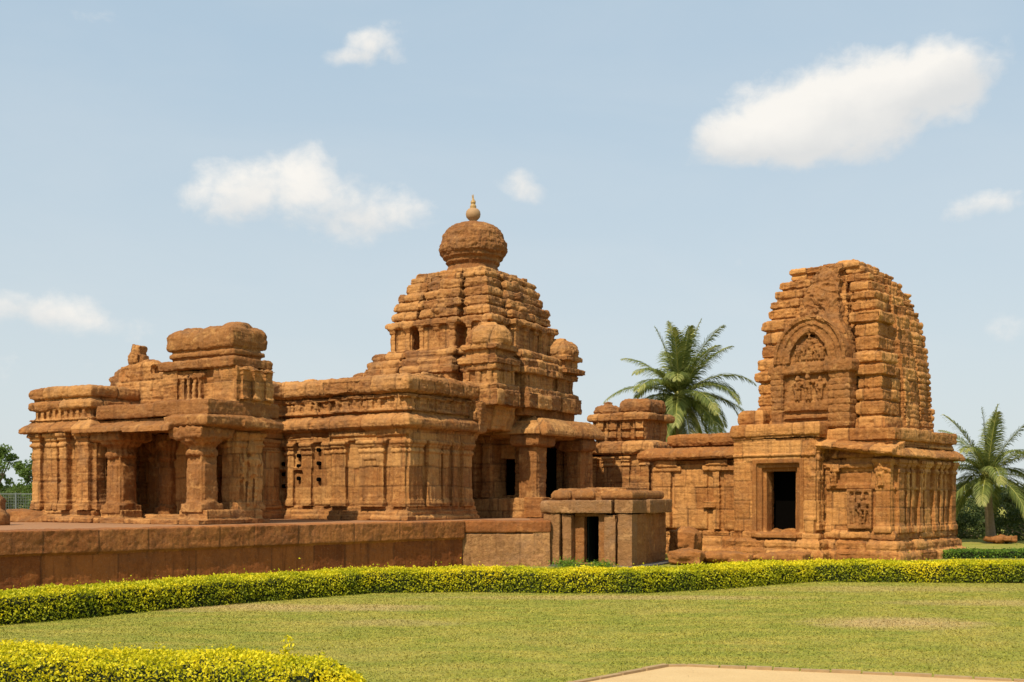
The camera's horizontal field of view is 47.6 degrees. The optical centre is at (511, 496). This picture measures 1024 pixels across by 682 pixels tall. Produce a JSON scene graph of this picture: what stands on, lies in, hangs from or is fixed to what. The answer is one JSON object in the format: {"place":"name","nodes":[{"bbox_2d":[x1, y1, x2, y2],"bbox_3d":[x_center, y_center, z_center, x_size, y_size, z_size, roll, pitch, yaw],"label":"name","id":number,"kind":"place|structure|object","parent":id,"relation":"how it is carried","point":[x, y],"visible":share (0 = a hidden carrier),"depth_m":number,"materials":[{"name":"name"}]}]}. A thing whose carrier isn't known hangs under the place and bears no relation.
{"place":"outdoors","nodes":[
{"label":"outdoors","id":0,"kind":"place"},
{"bbox_2d":[0,497,1023,681],"bbox_3d":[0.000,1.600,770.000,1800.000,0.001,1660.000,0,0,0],"label":"lawn","id":1,"kind":"structure","parent":0,"point":[979,543],"depth_m":13.63,"materials":[{"name":"green plant"}]},
{"bbox_2d":[0,443,23,489],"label":"shade tree","id":2,"kind":"object","parent":1,"relation":"on","point":[11,457],"visible":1,"depth_m":62.17,"materials":[{"name":"green plant"}]},
{"bbox_2d":[0,487,30,508],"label":"garden bush","id":3,"kind":"object","parent":1,"relation":"on","point":[11,501],"visible":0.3,"depth_m":49.87,"materials":[{"name":"green plant"}]},
{"bbox_2d":[1,483,29,509],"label":"shade tree","id":4,"kind":"object","parent":1,"relation":"on","point":[9,490],"visible":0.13,"depth_m":77.15,"materials":[{"name":"green plant"}]},
{"bbox_2d":[0,493,31,508],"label":"wire fence","id":5,"kind":"object","parent":1,"relation":"on","point":[15,499],"visible":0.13,"depth_m":46.99,"materials":[{"name":"grey metal"}]},
{"bbox_2d":[11,449,32,503],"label":"shade tree","id":6,"kind":"object","parent":1,"relation":"on","point":[25,469],"visible":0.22,"depth_m":65.79,"materials":[{"name":"green plant"}]},
{"bbox_2d":[0,635,366,681],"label":"garden hedge","id":7,"kind":"object","parent":1,"relation":"on","point":[43,662],"visible":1,"depth_m":8.39,"materials":[{"name":"yellow plant"}]},
{"bbox_2d":[0,518,550,591],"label":"stone platform","id":8,"kind":"structure","parent":1,"relation":"on","point":[36,554],"depth_m":22.30,"materials":[{"name":"red stone"}]},
{"bbox_2d":[0,495,9,524],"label":"ruined stone","id":9,"kind":"object","parent":8,"relation":"on","point":[4,517],"visible":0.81,"depth_m":22.85,"materials":[{"name":"stone"}]},
{"bbox_2d":[6,508,47,521],"bbox_3d":[-10.946,0.475,25.961,1.953,0.406,0.829,0,0,0],"label":"ruined stone","id":10,"kind":"object","parent":8,"relation":"on","point":[23,515],"visible":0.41,"depth_m":25.71,"materials":[{"name":"stone"}]},
{"bbox_2d":[18,195,604,524],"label":"stone temple","id":11,"kind":"structure","parent":8,"relation":"on","point":[460,400],"depth_m":27.80,"materials":[{"name":"stone"}]},
{"bbox_2d":[507,459,515,494],"bbox_3d":[0.040,-0.520,31.600,0.410,0.980,0.040,0,0,32],"label":"doorway","id":12,"kind":"structure","parent":11,"relation":"in","point":[511,463],"depth_m":31.61,"materials":[{"name":"black"}]},
{"bbox_2d":[546,448,556,497],"bbox_3d":[0.897,-0.500,32.308,0.030,1.700,1.330,0,0,32],"label":"doorway","id":13,"kind":"structure","parent":11,"relation":"in","point":[551,457],"depth_m":32.62,"materials":[{"name":"black"}]},
{"bbox_2d":[0,483,1017,506],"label":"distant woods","id":14,"kind":"object","parent":1,"relation":"on","point":[6,486],"visible":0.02,"depth_m":167.76,"materials":[{"name":"green plant"}]},
{"bbox_2d":[0,552,1023,624],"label":"garden hedge","id":15,"kind":"object","parent":1,"relation":"on","point":[48,602],"visible":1,"depth_m":19.17,"materials":[{"name":"green plant"}]},
{"bbox_2d":[548,556,594,567],"bbox_3d":[1.209,1.421,24.623,1.014,0.378,0.793,0,0,-24],"label":"weed tuft","id":16,"kind":"object","parent":1,"relation":"on","point":[565,563],"visible":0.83,"depth_m":24.55,"materials":[{"name":"green plant"}]},
{"bbox_2d":[581,558,618,569],"bbox_3d":[1.864,1.457,24.600,0.723,0.310,0.759,0,0,-40],"label":"weed tuft","id":17,"kind":"object","parent":1,"relation":"on","point":[598,564],"visible":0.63,"depth_m":24.52,"materials":[{"name":"green plant"}]},
{"bbox_2d":[540,487,671,567],"bbox_3d":[2.281,0.752,27.445,2.622,1.929,2.974,0,0,25],"label":"miniature shrine","id":18,"kind":"object","parent":1,"relation":"on","point":[624,527],"visible":0.84,"depth_m":26.50,"materials":[{"name":"brown stone"}]},
{"bbox_2d":[588,516,594,562],"bbox_3d":[1.846,1.010,26.956,0.030,1.120,0.400,0,0,25],"label":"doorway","id":19,"kind":"structure","parent":18,"relation":"in","point":[591,519],"depth_m":26.92,"materials":[{"name":"black"}]},
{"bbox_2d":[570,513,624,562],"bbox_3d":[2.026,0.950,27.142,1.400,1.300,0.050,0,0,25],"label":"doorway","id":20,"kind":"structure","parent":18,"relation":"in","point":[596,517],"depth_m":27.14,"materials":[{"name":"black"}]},
{"bbox_2d":[587,398,674,490],"bbox_3d":[2.896,-0.678,36.643,4.811,4.607,2.825,0,0,32],"label":"ruined shrine","id":21,"kind":"object","parent":1,"relation":"on","point":[630,429],"visible":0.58,"depth_m":35.06,"materials":[{"name":"stone"}]},
{"bbox_2d":[602,318,756,441],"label":"palm tree","id":22,"kind":"object","parent":1,"relation":"on","point":[686,399],"visible":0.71,"depth_m":58.99,"materials":[{"name":"green plant"}]},
{"bbox_2d":[669,526,702,550],"bbox_3d":[4.291,1.129,28.605,0.809,0.805,0.788,0,0,44],"label":"stone block","id":23,"kind":"object","parent":1,"relation":"on","point":[685,537],"depth_m":28.34,"materials":[{"name":"orange stone"}]},
{"bbox_2d":[667,547,705,563],"bbox_3d":[4.086,1.393,27.197,0.878,0.394,0.780,0,0,28],"label":"stone block","id":24,"kind":"object","parent":1,"relation":"on","point":[689,555],"depth_m":26.93,"materials":[{"name":"orange stone"}]},
{"bbox_2d":[704,550,754,563],"bbox_3d":[5.073,1.437,27.296,1.376,0.335,0.692,0,0,19],"label":"stone block","id":25,"kind":"object","parent":1,"relation":"on","point":[719,556],"depth_m":27.07,"materials":[{"name":"orange stone"}]},
{"bbox_2d":[753,550,812,560],"bbox_3d":[6.304,1.424,26.995,1.332,0.344,0.770,0,0,21],"label":"stone block","id":26,"kind":"object","parent":1,"relation":"on","point":[787,555],"depth_m":26.77,"materials":[{"name":"orange stone"}]},
{"bbox_2d":[636,259,965,560],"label":"stone temple","id":27,"kind":"structure","parent":1,"relation":"on","point":[835,446],"depth_m":29.56,"materials":[{"name":"orange stone"}]},
{"bbox_2d":[774,471,795,529],"bbox_3d":[7.277,0.050,30.170,1.000,1.700,0.030,0,0,40],"label":"doorway","id":28,"kind":"structure","parent":27,"relation":"in","point":[784,482],"depth_m":30.28,"materials":[{"name":"black"}]},
{"bbox_2d":[956,492,1001,538],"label":"garden bush","id":29,"kind":"object","parent":1,"relation":"on","point":[964,522],"visible":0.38,"depth_m":43.68,"materials":[{"name":"green plant"}]},
{"bbox_2d":[937,404,1023,542],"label":"palm tree","id":30,"kind":"object","parent":1,"relation":"on","point":[986,463],"visible":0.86,"depth_m":39.72,"materials":[{"name":"green plant"}]},
{"bbox_2d":[939,544,1023,558],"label":"garden hedge","id":31,"kind":"object","parent":1,"relation":"on","point":[970,553],"visible":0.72,"depth_m":29.87,"materials":[{"name":"green plant"}]},
{"bbox_2d":[960,502,1006,536],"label":"garden bush","id":32,"kind":"object","parent":1,"relation":"on","point":[969,516],"visible":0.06,"depth_m":45.51,"materials":[{"name":"green plant"}]},
{"bbox_2d":[970,494,1023,536],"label":"garden bush","id":33,"kind":"object","parent":1,"relation":"on","point":[1004,531],"visible":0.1,"depth_m":44.83,"materials":[{"name":"green plant"}]},
{"bbox_2d":[983,534,1016,543],"bbox_3d":[16.505,1.464,39.206,1.069,0.383,0.734,0,0,27],"label":"rubble mound","id":34,"kind":"object","parent":1,"relation":"on","point":[1000,539],"visible":0.95,"depth_m":38.99,"materials":[{"name":"stone"}]},
{"bbox_2d":[994,482,1023,540],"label":"garden bush","id":35,"kind":"object","parent":1,"relation":"on","point":[1012,514],"visible":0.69,"depth_m":41.52,"materials":[{"name":"green plant"}]},
{"bbox_2d":[0,0,1023,494],"label":"sky","id":36,"kind":"structure","parent":0,"point":[287,170],"materials":[{"name":"blue"}]},
{"bbox_2d":[197,604,1018,680],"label":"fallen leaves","id":37,"kind":"object","parent":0,"point":[596,653],"visible":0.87,"depth_m":12.88,"materials":[{"name":"plant"}]},
{"bbox_2d":[568,663,1023,681],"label":"kerb","id":38,"kind":"structure","parent":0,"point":[663,665],"depth_m":10.43,"materials":[{"name":"stone"}]},
{"bbox_2d":[590,667,1013,681],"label":"sandy path","id":39,"kind":"structure","parent":0,"point":[681,674],"depth_m":10.21,"materials":[{"name":"beige sand"}]}
]}

